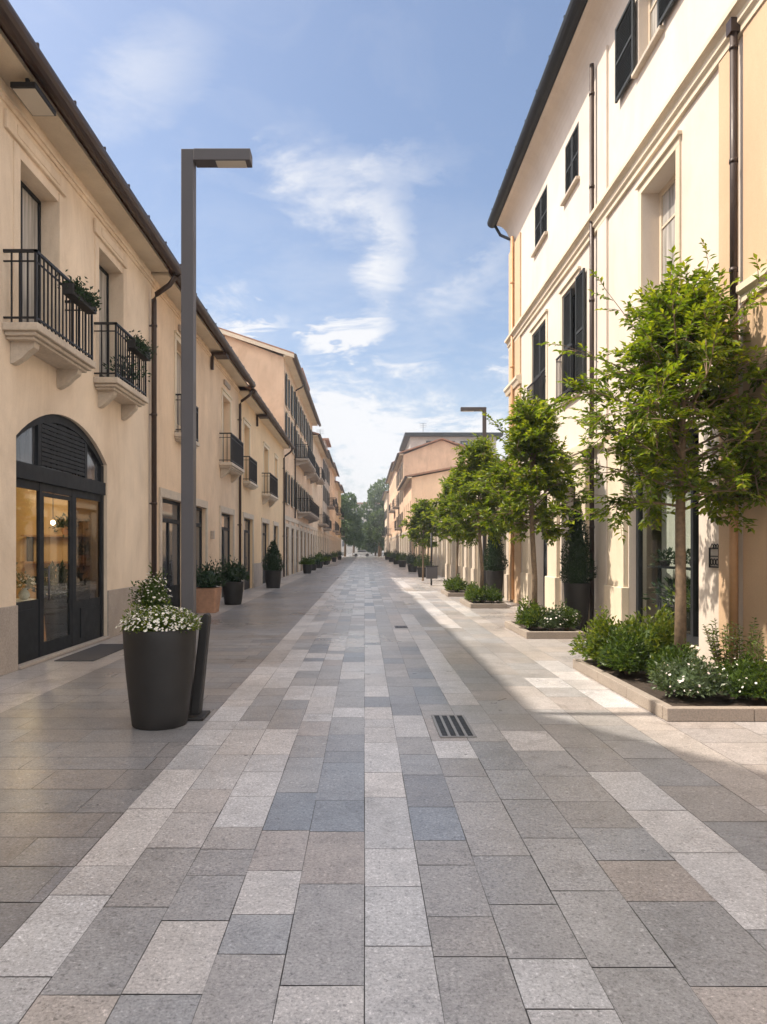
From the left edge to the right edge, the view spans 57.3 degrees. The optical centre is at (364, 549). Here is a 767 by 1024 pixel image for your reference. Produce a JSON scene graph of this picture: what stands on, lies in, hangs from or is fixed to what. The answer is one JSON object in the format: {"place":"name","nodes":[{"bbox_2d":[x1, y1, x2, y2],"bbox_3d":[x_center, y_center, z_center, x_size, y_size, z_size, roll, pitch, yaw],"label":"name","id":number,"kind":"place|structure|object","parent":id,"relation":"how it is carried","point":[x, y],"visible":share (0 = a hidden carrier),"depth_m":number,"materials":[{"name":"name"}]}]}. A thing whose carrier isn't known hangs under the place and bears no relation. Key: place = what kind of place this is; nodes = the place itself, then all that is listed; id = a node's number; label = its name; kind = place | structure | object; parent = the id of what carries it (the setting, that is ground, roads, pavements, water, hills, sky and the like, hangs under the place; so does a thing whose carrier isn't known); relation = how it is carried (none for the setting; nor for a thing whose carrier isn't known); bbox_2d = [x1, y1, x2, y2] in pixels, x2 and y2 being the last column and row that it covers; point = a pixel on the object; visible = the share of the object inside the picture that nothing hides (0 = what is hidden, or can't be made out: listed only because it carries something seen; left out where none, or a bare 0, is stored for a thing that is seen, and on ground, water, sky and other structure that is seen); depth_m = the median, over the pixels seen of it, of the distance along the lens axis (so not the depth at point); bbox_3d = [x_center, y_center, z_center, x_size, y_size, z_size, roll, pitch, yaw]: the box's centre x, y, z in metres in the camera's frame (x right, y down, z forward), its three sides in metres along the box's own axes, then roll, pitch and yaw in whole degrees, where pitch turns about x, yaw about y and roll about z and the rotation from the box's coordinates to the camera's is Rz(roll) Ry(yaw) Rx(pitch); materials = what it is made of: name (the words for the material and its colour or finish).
{"place":"outdoors","nodes":[
{"label":"outdoors","id":0,"kind":"place"},
{"bbox_2d":[16,598,34,601],"bbox_3d":[-5.400,1.170,10.750,0.916,0.780,0.916,0,0,0],"label":"display table","id":1,"kind":"object","parent":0,"point":[18,600],"visible":0.11,"depth_m":10.86,"materials":[{"name":"white wood"}]},
{"bbox_2d":[16,571,35,599],"bbox_3d":[-5.259,0.558,10.849,0.359,0.444,0.360,0,0,0],"label":"vase","id":2,"kind":"object","parent":1,"relation":"on","point":[24,594],"visible":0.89,"depth_m":10.82,"materials":[{"name":"white ceramic"}]},
{"bbox_2d":[9,0,569,503],"label":"sky","id":3,"kind":"structure","parent":0,"point":[357,242],"materials":[{"name":"blue"}]},
{"bbox_2d":[341,502,378,553],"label":"apartment block","id":4,"kind":"structure","parent":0,"point":[349,549],"depth_m":240.00,"materials":[{"name":"grey paint"}]},
{"bbox_2d":[0,550,766,1023],"bbox_3d":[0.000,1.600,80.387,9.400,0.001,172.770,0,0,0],"label":"paving","id":5,"kind":"structure","parent":0,"point":[702,918],"depth_m":3.92,"materials":[{"name":"stone"}]},
{"bbox_2d":[54,644,122,660],"bbox_3d":[-4.140,1.593,10.875,0.560,0.013,1.750,0,0,0],"label":"doormat","id":6,"kind":"object","parent":5,"relation":"on","point":[96,652],"visible":0.8,"depth_m":10.66,"materials":[{"name":"rubber"}]},
{"bbox_2d":[0,0,180,675],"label":"shop house","id":7,"kind":"structure","parent":5,"relation":"on","point":[78,435],"depth_m":10.99,"materials":[{"name":"beige paint"}]},
{"bbox_2d":[10,78,55,115],"bbox_3d":[-4.260,-5.861,9.050,0.320,0.218,0.600,0,0,0],"label":"floodlight","id":8,"kind":"object","parent":7,"relation":"attached to","point":[32,97],"visible":1,"depth_m":8.96,"materials":[{"name":"black metal"}]},
{"bbox_2d":[13,140,63,338],"bbox_3d":[-4.751,-4.125,9.955,0.338,2.450,1.530,0,0,0],"label":"balcony window","id":9,"kind":"structure","parent":7,"relation":"in","point":[26,206],"depth_m":10.15,"materials":[{"name":"grey paint"}]},
{"bbox_2d":[21,535,67,562],"bbox_3d":[-6.200,0.000,14.840,2.000,0.600,0.280,0,0,0],"label":"display shelf","id":10,"kind":"object","parent":7,"relation":"attached to","point":[29,548],"visible":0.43,"depth_m":14.75,"materials":[{"name":"brown wood"}]},
{"bbox_2d":[49,513,67,537],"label":"potted plant","id":11,"kind":"object","parent":10,"relation":"on","point":[62,523],"visible":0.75,"depth_m":14.76,"materials":[{"name":"green plant"}]},
{"bbox_2d":[24,560,67,640],"bbox_3d":[-5.314,0.880,12.095,1.133,1.399,1.067,0,0,-19],"label":"potted plant","id":12,"kind":"object","parent":7,"relation":"on","point":[56,614],"visible":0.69,"depth_m":11.94,"materials":[{"name":"black plant"}]},
{"bbox_2d":[57,269,101,313],"bbox_3d":[-4.108,-3.723,10.190,0.443,0.425,0.946,0,0,0],"label":"flower box","id":13,"kind":"object","parent":7,"relation":"attached to","point":[77,294],"visible":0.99,"depth_m":10.04,"materials":[{"name":"green plant"}]},
{"bbox_2d":[94,235,126,377],"bbox_3d":[-4.751,-4.125,12.740,0.338,2.450,1.560,0,0,0],"label":"balcony window","id":14,"kind":"structure","parent":7,"relation":"in","point":[101,277],"depth_m":13.09,"materials":[{"name":"grey paint"}]},
{"bbox_2d":[102,355,151,385],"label":"potted plant","id":15,"kind":"object","parent":7,"relation":"on","point":[132,366],"visible":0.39,"depth_m":12.83,"materials":[{"name":"green plant"}]},
{"bbox_2d":[124,329,157,360],"bbox_3d":[-4.155,-3.740,12.944,0.513,0.444,0.987,0,0,0],"label":"flower box","id":16,"kind":"object","parent":7,"relation":"attached to","point":[137,347],"visible":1,"depth_m":12.77,"materials":[{"name":"green plant"}]},
{"bbox_2d":[127,563,171,616],"bbox_3d":[-3.537,0.906,11.567,0.731,1.387,0.638,0,0,-30],"label":"potted shrub","id":17,"kind":"object","parent":5,"relation":"on","point":[151,591],"visible":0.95,"depth_m":11.50,"materials":[{"name":"green plant"}]},
{"bbox_2d":[116,599,201,730],"bbox_3d":[-1.846,1.026,6.451,0.798,1.149,0.819,0,0,0],"label":"planter","id":18,"kind":"object","parent":5,"relation":"on","point":[159,644],"visible":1,"depth_m":6.19,"materials":[{"name":"plastic"}]},
{"bbox_2d":[188,613,210,720],"bbox_3d":[-1.607,1.106,6.680,0.265,0.982,0.320,0,0,0],"label":"bollard","id":19,"kind":"object","parent":5,"relation":"on","point":[197,712],"visible":0.8,"depth_m":6.66,"materials":[{"name":"black metal"}]},
{"bbox_2d":[151,265,255,610],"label":"row house","id":20,"kind":"structure","parent":5,"relation":"on","point":[222,374],"depth_m":19.77,"materials":[{"name":"beige paint"}]},
{"bbox_2d":[159,487,180,610],"bbox_3d":[-4.662,0.110,16.875,0.215,2.980,2.370,0,0,0],"label":"shop door","id":21,"kind":"structure","parent":20,"relation":"in","point":[169,511],"depth_m":17.03,"materials":[{"name":"grey paint"}]},
{"bbox_2d":[174,330,180,431],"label":"balcony window","id":22,"kind":"structure","parent":20,"relation":"in","point":[177,337],"depth_m":17.29,"materials":[{"name":"beige paint"}]},
{"bbox_2d":[196,498,207,586],"bbox_3d":[-4.662,0.110,19.400,0.215,2.980,2.120,0,0,0],"label":"shop door","id":23,"kind":"structure","parent":20,"relation":"in","point":[201,503],"depth_m":20.13,"materials":[{"name":"grey paint"}]},
{"bbox_2d":[219,505,234,599],"bbox_3d":[-4.662,0.110,23.450,0.215,2.980,2.420,0,0,0],"label":"shop door","id":24,"kind":"structure","parent":20,"relation":"in","point":[224,519],"depth_m":23.73,"materials":[{"name":"grey paint"}]},
{"bbox_2d":[221,388,232,461],"bbox_3d":[-4.695,-3.965,23.350,0.330,2.430,1.620,0,0,0],"label":"balcony window","id":25,"kind":"structure","parent":20,"relation":"in","point":[224,393],"depth_m":22.61,"materials":[{"name":"beige paint"}]},
{"bbox_2d":[196,557,227,612],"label":"potted shrub","id":26,"kind":"object","parent":5,"relation":"on","point":[208,594],"visible":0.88,"depth_m":17.55,"materials":[{"name":"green plant"}]},
{"bbox_2d":[181,148,251,709],"bbox_3d":[-1.486,-1.166,6.950,0.731,5.528,0.222,0,0,0],"label":"street lamp","id":27,"kind":"object","parent":5,"relation":"on","point":[192,159],"visible":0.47,"depth_m":6.89,"materials":[{"name":"grey metal"}]},
{"bbox_2d":[218,555,249,604],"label":"potted shrub","id":28,"kind":"object","parent":5,"relation":"on","point":[233,587],"visible":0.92,"depth_m":20.08,"materials":[{"name":"green plant"}]},
{"bbox_2d":[238,385,294,591],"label":"row house","id":29,"kind":"structure","parent":5,"relation":"on","point":[265,440],"depth_m":30.48,"materials":[{"name":"paint"}]},
{"bbox_2d":[242,512,253,591],"bbox_3d":[-4.662,0.100,27.700,0.215,3.000,2.520,0,0,0],"label":"shop door","id":30,"kind":"structure","parent":29,"relation":"in","point":[245,522],"depth_m":28.15,"materials":[{"name":"grey paint"}]},
{"bbox_2d":[261,518,269,584],"bbox_3d":[-4.662,0.100,32.500,0.215,3.000,2.520,0,0,0],"label":"shop door","id":31,"kind":"structure","parent":29,"relation":"in","point":[263,526],"depth_m":32.89,"materials":[{"name":"grey paint"}]},
{"bbox_2d":[263,441,269,493],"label":"window","id":32,"kind":"structure","parent":29,"relation":"in","point":[265,445],"depth_m":32.42,"materials":[{"name":"beige paint"}]},
{"bbox_2d":[218,327,320,576],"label":"apartment house","id":33,"kind":"structure","parent":5,"relation":"on","point":[278,377],"depth_m":43.74,"materials":[{"name":"beige paint"}]},
{"bbox_2d":[286,523,288,575],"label":"shop door","id":34,"kind":"structure","parent":33,"relation":"in","point":[287,525],"depth_m":42.14,"materials":[{"name":"grey paint"}]},
{"bbox_2d":[291,475,294,507],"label":"window","id":35,"kind":"structure","parent":33,"relation":"in","point":[292,478],"depth_m":44.26,"materials":[{"name":"glass"}]},
{"bbox_2d":[291,385,294,419],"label":"window","id":36,"kind":"structure","parent":33,"relation":"in","point":[292,388],"depth_m":44.43,"materials":[{"name":"glass"}]},
{"bbox_2d":[296,480,299,510],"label":"window","id":37,"kind":"structure","parent":33,"relation":"in","point":[297,485],"depth_m":47.31,"materials":[{"name":"glass"}]},
{"bbox_2d":[296,396,299,428],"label":"window","id":38,"kind":"structure","parent":33,"relation":"in","point":[297,402],"depth_m":47.42,"materials":[{"name":"glass"}]},
{"bbox_2d":[300,405,303,435],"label":"window","id":39,"kind":"structure","parent":33,"relation":"in","point":[301,411],"depth_m":50.51,"materials":[{"name":"glass"}]},
{"bbox_2d":[261,540,284,587],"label":"potted shrub","id":40,"kind":"object","parent":5,"relation":"on","point":[273,566],"visible":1,"depth_m":28.68,"materials":[{"name":"green plant"}]},
{"bbox_2d":[299,556,316,573],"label":"potted shrub","id":41,"kind":"object","parent":5,"relation":"on","point":[306,563],"visible":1,"depth_m":45.76,"materials":[{"name":"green plant"}]},
{"bbox_2d":[312,431,329,556],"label":"apartment house","id":42,"kind":"structure","parent":5,"relation":"on","point":[320,452],"depth_m":68.75,"materials":[{"name":"paint"}]},
{"bbox_2d":[323,449,334,554],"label":"apartment house","id":43,"kind":"structure","parent":5,"relation":"on","point":[327,465],"depth_m":84.28,"materials":[{"name":"grey paint"}]},
{"bbox_2d":[322,438,339,560],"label":"apartment house","id":44,"kind":"structure","parent":5,"relation":"on","point":[334,473],"depth_m":98.58,"materials":[{"name":"beige paint"}]},
{"bbox_2d":[335,481,341,558],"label":"apartment house","id":45,"kind":"structure","parent":5,"relation":"on","point":[337,489],"depth_m":113.76,"materials":[{"name":"paint"}]},
{"bbox_2d":[335,477,344,551],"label":"apartment house","id":46,"kind":"structure","parent":5,"relation":"on","point":[339,518],"depth_m":129.29,"materials":[{"name":"paint"}]},
{"bbox_2d":[341,492,364,556],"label":"broadleaf tree","id":47,"kind":"object","parent":5,"relation":"on","point":[349,527],"visible":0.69,"depth_m":148.66,"materials":[{"name":"green plant"}]},
{"bbox_2d":[343,519,365,555],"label":"broadleaf tree","id":48,"kind":"object","parent":5,"relation":"on","point":[361,539],"visible":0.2,"depth_m":164.39,"materials":[{"name":"green plant"}]},
{"bbox_2d":[363,538,383,555],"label":"broadleaf tree","id":49,"kind":"object","parent":5,"relation":"on","point":[371,545],"visible":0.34,"depth_m":167.19,"materials":[{"name":"green plant"}]},
{"bbox_2d":[364,508,384,556],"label":"broadleaf tree","id":50,"kind":"object","parent":5,"relation":"on","point":[375,523],"visible":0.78,"depth_m":145.74,"materials":[{"name":"green plant"}]},
{"bbox_2d":[361,477,388,555],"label":"broadleaf tree","id":51,"kind":"object","parent":5,"relation":"on","point":[376,493],"visible":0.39,"depth_m":156.63,"materials":[{"name":"green plant"}]},
{"bbox_2d":[381,491,388,556],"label":"apartment house","id":52,"kind":"structure","parent":5,"relation":"on","point":[385,497],"depth_m":133.94,"materials":[{"name":"paint"}]},
{"bbox_2d":[385,461,396,552],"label":"apartment house","id":53,"kind":"structure","parent":5,"relation":"on","point":[391,481],"depth_m":112.78,"materials":[{"name":"paint"}]},
{"bbox_2d":[395,551,407,566],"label":"potted shrub","id":54,"kind":"object","parent":5,"relation":"on","point":[402,560],"visible":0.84,"depth_m":61.74,"materials":[{"name":"green plant"}]},
{"bbox_2d":[405,551,420,571],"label":"potted shrub","id":55,"kind":"object","parent":5,"relation":"on","point":[411,558],"visible":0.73,"depth_m":48.76,"materials":[{"name":"green plant"}]},
{"bbox_2d":[410,522,432,566],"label":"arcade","id":56,"kind":"object","parent":5,"relation":"on","point":[417,551],"visible":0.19,"depth_m":57.66,"materials":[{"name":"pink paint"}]},
{"bbox_2d":[411,552,432,576],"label":"potted shrub","id":57,"kind":"object","parent":5,"relation":"on","point":[419,564],"visible":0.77,"depth_m":39.77,"materials":[{"name":"green plant"}]},
{"bbox_2d":[399,498,446,580],"bbox_3d":[2.920,-0.496,35.496,2.221,4.233,1.993,0,0,-30],"label":"street tree","id":58,"kind":"object","parent":5,"relation":"on","point":[422,526],"visible":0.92,"depth_m":35.23,"materials":[{"name":"green plant"}]},
{"bbox_2d":[391,438,467,554],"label":"apartment house","id":59,"kind":"structure","parent":5,"relation":"on","point":[439,453],"depth_m":81.10,"materials":[{"name":"beige paint"}]},
{"bbox_2d":[425,533,437,584],"bbox_3d":[2.950,0.450,30.860,0.560,2.300,0.360,0,0,0],"label":"litter bin","id":60,"kind":"object","parent":5,"relation":"on","point":[431,572],"visible":1,"depth_m":30.70,"materials":[{"name":"black metal"}]},
{"bbox_2d":[397,459,502,563],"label":"apartment house","id":61,"kind":"structure","parent":5,"relation":"on","point":[422,485],"depth_m":67.00,"materials":[{"name":"paint"}]},
{"bbox_2d":[441,589,465,596],"bbox_3d":[3.300,1.537,24.700,1.000,0.124,2.200,0,0,0],"label":"planting bed","id":62,"kind":"object","parent":5,"relation":"on","point":[453,593],"visible":0.61,"depth_m":23.97,"materials":[{"name":"stone"}]},
{"bbox_2d":[426,468,486,591],"bbox_3d":[3.392,-0.706,24.649,2.272,4.393,2.218,0,0,-18],"label":"street tree","id":63,"kind":"object","parent":62,"relation":"on","point":[442,512],"visible":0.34,"depth_m":24.55,"materials":[{"name":"green plant"}]},
{"bbox_2d":[443,573,470,591],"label":"shrub","id":64,"kind":"object","parent":62,"relation":"on","point":[455,584],"visible":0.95,"depth_m":24.21,"materials":[{"name":"green plant"}]},
{"bbox_2d":[431,715,476,736],"bbox_3d":[0.797,1.594,6.350,0.315,0.006,0.790,0,0,0],"label":"drain grate","id":65,"kind":"object","parent":5,"relation":"on","point":[452,725],"visible":1,"depth_m":6.32,"materials":[{"name":"black metal"}]},
{"bbox_2d":[432,462,508,600],"bbox_3d":[7.500,-0.575,33.915,6.400,4.350,24.370,0,0,0],"label":"arcade","id":66,"kind":"object","parent":5,"relation":"on","point":[444,556],"visible":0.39,"depth_m":31.59,"materials":[{"name":"grey paint"}]},
{"bbox_2d":[460,407,485,589],"bbox_3d":[3.422,-1.411,21.900,0.845,6.018,0.210,0,0,0],"label":"street lamp","id":67,"kind":"object","parent":5,"relation":"on","point":[471,409],"visible":0.48,"depth_m":21.84,"materials":[{"name":"grey metal"}]},
{"bbox_2d":[460,598,506,607],"bbox_3d":[3.350,1.537,19.950,1.000,0.124,2.100,0,0,0],"label":"planting bed","id":68,"kind":"object","parent":5,"relation":"on","point":[485,604],"visible":0.73,"depth_m":19.02,"materials":[{"name":"stone"}]},
{"bbox_2d":[464,581,485,601],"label":"shrub","id":69,"kind":"object","parent":68,"relation":"on","point":[473,592],"visible":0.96,"depth_m":19.46,"materials":[{"name":"green plant"}]},
{"bbox_2d":[435,432,517,601],"bbox_3d":[3.236,-0.903,19.763,2.462,4.787,2.523,0,0,0],"label":"street tree","id":70,"kind":"object","parent":68,"relation":"on","point":[479,455],"visible":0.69,"depth_m":19.68,"materials":[{"name":"green plant"}]},
{"bbox_2d":[482,583,503,602],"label":"shrub","id":71,"kind":"object","parent":68,"relation":"on","point":[492,595],"visible":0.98,"depth_m":19.30,"materials":[{"name":"green plant"}]},
{"bbox_2d":[483,537,508,600],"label":"potted shrub","id":72,"kind":"object","parent":5,"relation":"on","point":[494,565],"visible":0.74,"depth_m":21.11,"materials":[{"name":"green plant"}]},
{"bbox_2d":[505,621,583,638],"bbox_3d":[3.400,1.537,13.475,1.040,0.124,1.950,0,0,0],"label":"planting bed","id":73,"kind":"object","parent":5,"relation":"on","point":[538,632],"visible":0.57,"depth_m":12.56,"materials":[{"name":"stone"}]},
{"bbox_2d":[467,384,592,627],"bbox_3d":[3.170,-0.851,13.261,2.276,4.684,2.085,0,0,0],"label":"street tree","id":74,"kind":"object","parent":73,"relation":"on","point":[529,435],"visible":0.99,"depth_m":13.16,"materials":[{"name":"green plant"}]},
{"bbox_2d":[514,595,550,628],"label":"shrub","id":75,"kind":"object","parent":73,"relation":"on","point":[527,616],"visible":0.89,"depth_m":12.97,"materials":[{"name":"green plant"}]},
{"bbox_2d":[536,602,566,630],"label":"shrub","id":76,"kind":"object","parent":73,"relation":"on","point":[553,620],"visible":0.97,"depth_m":12.73,"materials":[{"name":"green plant"}]},
{"bbox_2d":[557,600,581,629],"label":"shrub","id":77,"kind":"object","parent":73,"relation":"on","point":[571,618],"visible":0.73,"depth_m":12.81,"materials":[{"name":"green plant"}]},
{"bbox_2d":[559,498,596,631],"bbox_3d":[4.117,0.300,13.545,0.740,2.600,0.724,0,0,0],"label":"potted shrub","id":78,"kind":"object","parent":5,"relation":"on","point":[575,567],"visible":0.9,"depth_m":13.39,"materials":[{"name":"green plant"}]},
{"bbox_2d":[487,0,766,664],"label":"villa","id":79,"kind":"object","parent":5,"relation":"on","point":[640,151],"visible":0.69,"depth_m":11.95,"materials":[{"name":"beige paint"}]},
{"bbox_2d":[529,309,547,401],"bbox_3d":[4.485,-4.591,18.050,0.110,2.578,1.720,0,0,0],"label":"tall window","id":80,"kind":"structure","parent":79,"relation":"in","point":[539,354],"depth_m":17.99,"materials":[{"name":"grey paint"}]},
{"bbox_2d":[531,185,547,257],"bbox_3d":[4.565,-8.365,17.925,0.310,1.270,1.430,0,0,0],"label":"window","id":81,"kind":"structure","parent":79,"relation":"in","point":[541,232],"depth_m":17.86,"materials":[{"name":"beige paint"}]},
{"bbox_2d":[543,498,546,606],"bbox_3d":[4.815,0.100,17.900,0.070,3.000,1.700,0,0,0],"label":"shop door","id":82,"kind":"structure","parent":79,"relation":"in","point":[544,542],"depth_m":18.67,"materials":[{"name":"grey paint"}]},
{"bbox_2d":[560,122,579,205],"bbox_3d":[4.565,-8.365,15.250,0.310,1.270,1.180,0,0,0],"label":"window","id":83,"kind":"structure","parent":79,"relation":"in","point":[572,177],"depth_m":15.19,"materials":[{"name":"beige paint"}]},
{"bbox_2d":[558,266,584,406],"bbox_3d":[4.585,-4.555,15.132,0.350,2.650,1.856,0,0,0],"label":"tall window","id":84,"kind":"structure","parent":79,"relation":"in","point":[572,309],"depth_m":15.30,"materials":[{"name":"grey paint"}]},
{"bbox_2d":[615,0,674,102],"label":"window","id":85,"kind":"structure","parent":79,"relation":"in","point":[625,69],"depth_m":11.60,"materials":[{"name":"black paint"}]},
{"bbox_2d":[635,130,681,323],"bbox_3d":[4.615,-4.730,10.725,0.410,2.400,1.570,0,0,0],"label":"tall window","id":86,"kind":"structure","parent":79,"relation":"in","point":[670,195],"depth_m":10.99,"materials":[{"name":"beige paint"}]},
{"bbox_2d":[641,577,690,623],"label":"potted plant","id":87,"kind":"object","parent":79,"relation":"on","point":[670,581],"visible":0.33,"depth_m":11.05,"materials":[{"name":"green plant"}]},
{"bbox_2d":[636,427,698,646],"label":"shop window","id":88,"kind":"structure","parent":79,"relation":"in","point":[665,539],"depth_m":11.85,"materials":[{"name":"grey paint"}]},
{"bbox_2d":[647,566,690,614],"bbox_3d":[4.885,0.810,10.725,0.230,1.060,2.250,0,0,0],"label":"wall shelf","id":89,"kind":"object","parent":79,"relation":"attached to","point":[660,578],"depth_m":11.70,"materials":[{"name":"grey metal"}]},
{"bbox_2d":[649,547,674,565],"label":"potted plant","id":90,"kind":"object","parent":89,"relation":"on","point":[661,561],"visible":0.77,"depth_m":11.38,"materials":[{"name":"green plant"}]},
{"bbox_2d":[661,578,690,633],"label":"potted plant","id":91,"kind":"object","parent":79,"relation":"on","point":[688,615],"visible":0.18,"depth_m":10.43,"materials":[{"name":"green plant"}]},
{"bbox_2d":[709,544,718,567],"bbox_3d":[4.483,0.085,8.990,0.026,0.311,0.260,0,0,0],"label":"intercom panel","id":92,"kind":"object","parent":79,"relation":"attached to","point":[713,557],"depth_m":8.99,"materials":[{"name":"black metal"}]},
{"bbox_2d":[573,659,766,721],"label":"planting bed","id":93,"kind":"object","parent":5,"relation":"on","point":[634,687],"visible":0.48,"depth_m":6.97,"materials":[{"name":"stone"}]},
{"bbox_2d":[567,605,641,665],"bbox_3d":[3.185,1.103,9.050,0.846,0.782,0.883,0,0,-16],"label":"shrub","id":94,"kind":"object","parent":93,"relation":"on","point":[593,639],"visible":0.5,"depth_m":8.95,"materials":[{"name":"green plant"}]},
{"bbox_2d":[596,623,650,673],"bbox_3d":[3.114,1.188,8.328,0.689,0.614,0.909,0,0,0],"label":"shrub","id":95,"kind":"object","parent":93,"relation":"on","point":[628,655],"visible":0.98,"depth_m":8.21,"materials":[{"name":"green plant"}]},
{"bbox_2d":[535,237,766,657],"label":"street tree","id":96,"kind":"object","parent":93,"relation":"on","point":[680,338],"visible":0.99,"depth_m":7.83,"materials":[{"name":"green plant"}]},
{"bbox_2d":[619,604,697,664],"bbox_3d":[3.680,1.094,8.944,1.047,0.803,0.914,0,0,0],"label":"shrub","id":97,"kind":"object","parent":93,"relation":"on","point":[659,631],"visible":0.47,"depth_m":8.85,"materials":[{"name":"green plant"}]},
{"bbox_2d":[645,638,696,677],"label":"shrub","id":98,"kind":"object","parent":93,"relation":"on","point":[674,651],"visible":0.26,"depth_m":7.74,"materials":[{"name":"green plant"}]},
{"bbox_2d":[647,649,739,697],"bbox_3d":[3.298,1.255,7.038,0.840,0.484,0.836,0,0,33],"label":"shrub","id":99,"kind":"object","parent":93,"relation":"on","point":[674,676],"visible":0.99,"depth_m":6.95,"materials":[{"name":"green plant"}]},
{"bbox_2d":[702,617,764,677],"bbox_3d":[4.048,1.114,7.709,0.632,0.737,0.622,0,0,24],"label":"shrub","id":100,"kind":"object","parent":93,"relation":"on","point":[714,647],"visible":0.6,"depth_m":7.64,"materials":[{"name":"green plant"}]},
{"bbox_2d":[703,650,766,700],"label":"shrub","id":101,"kind":"object","parent":93,"relation":"on","point":[750,680],"visible":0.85,"depth_m":6.84,"materials":[{"name":"green plant"}]},
{"bbox_2d":[747,634,766,668],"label":"shrub","id":102,"kind":"object","parent":93,"relation":"on","point":[759,653],"visible":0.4,"depth_m":7.14,"materials":[{"name":"green plant"}]},
{"bbox_2d":[399,432,502,454],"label":"apartment house","id":103,"kind":"structure","parent":0,"point":[411,439],"depth_m":98.10,"materials":[{"name":"grey paint"}]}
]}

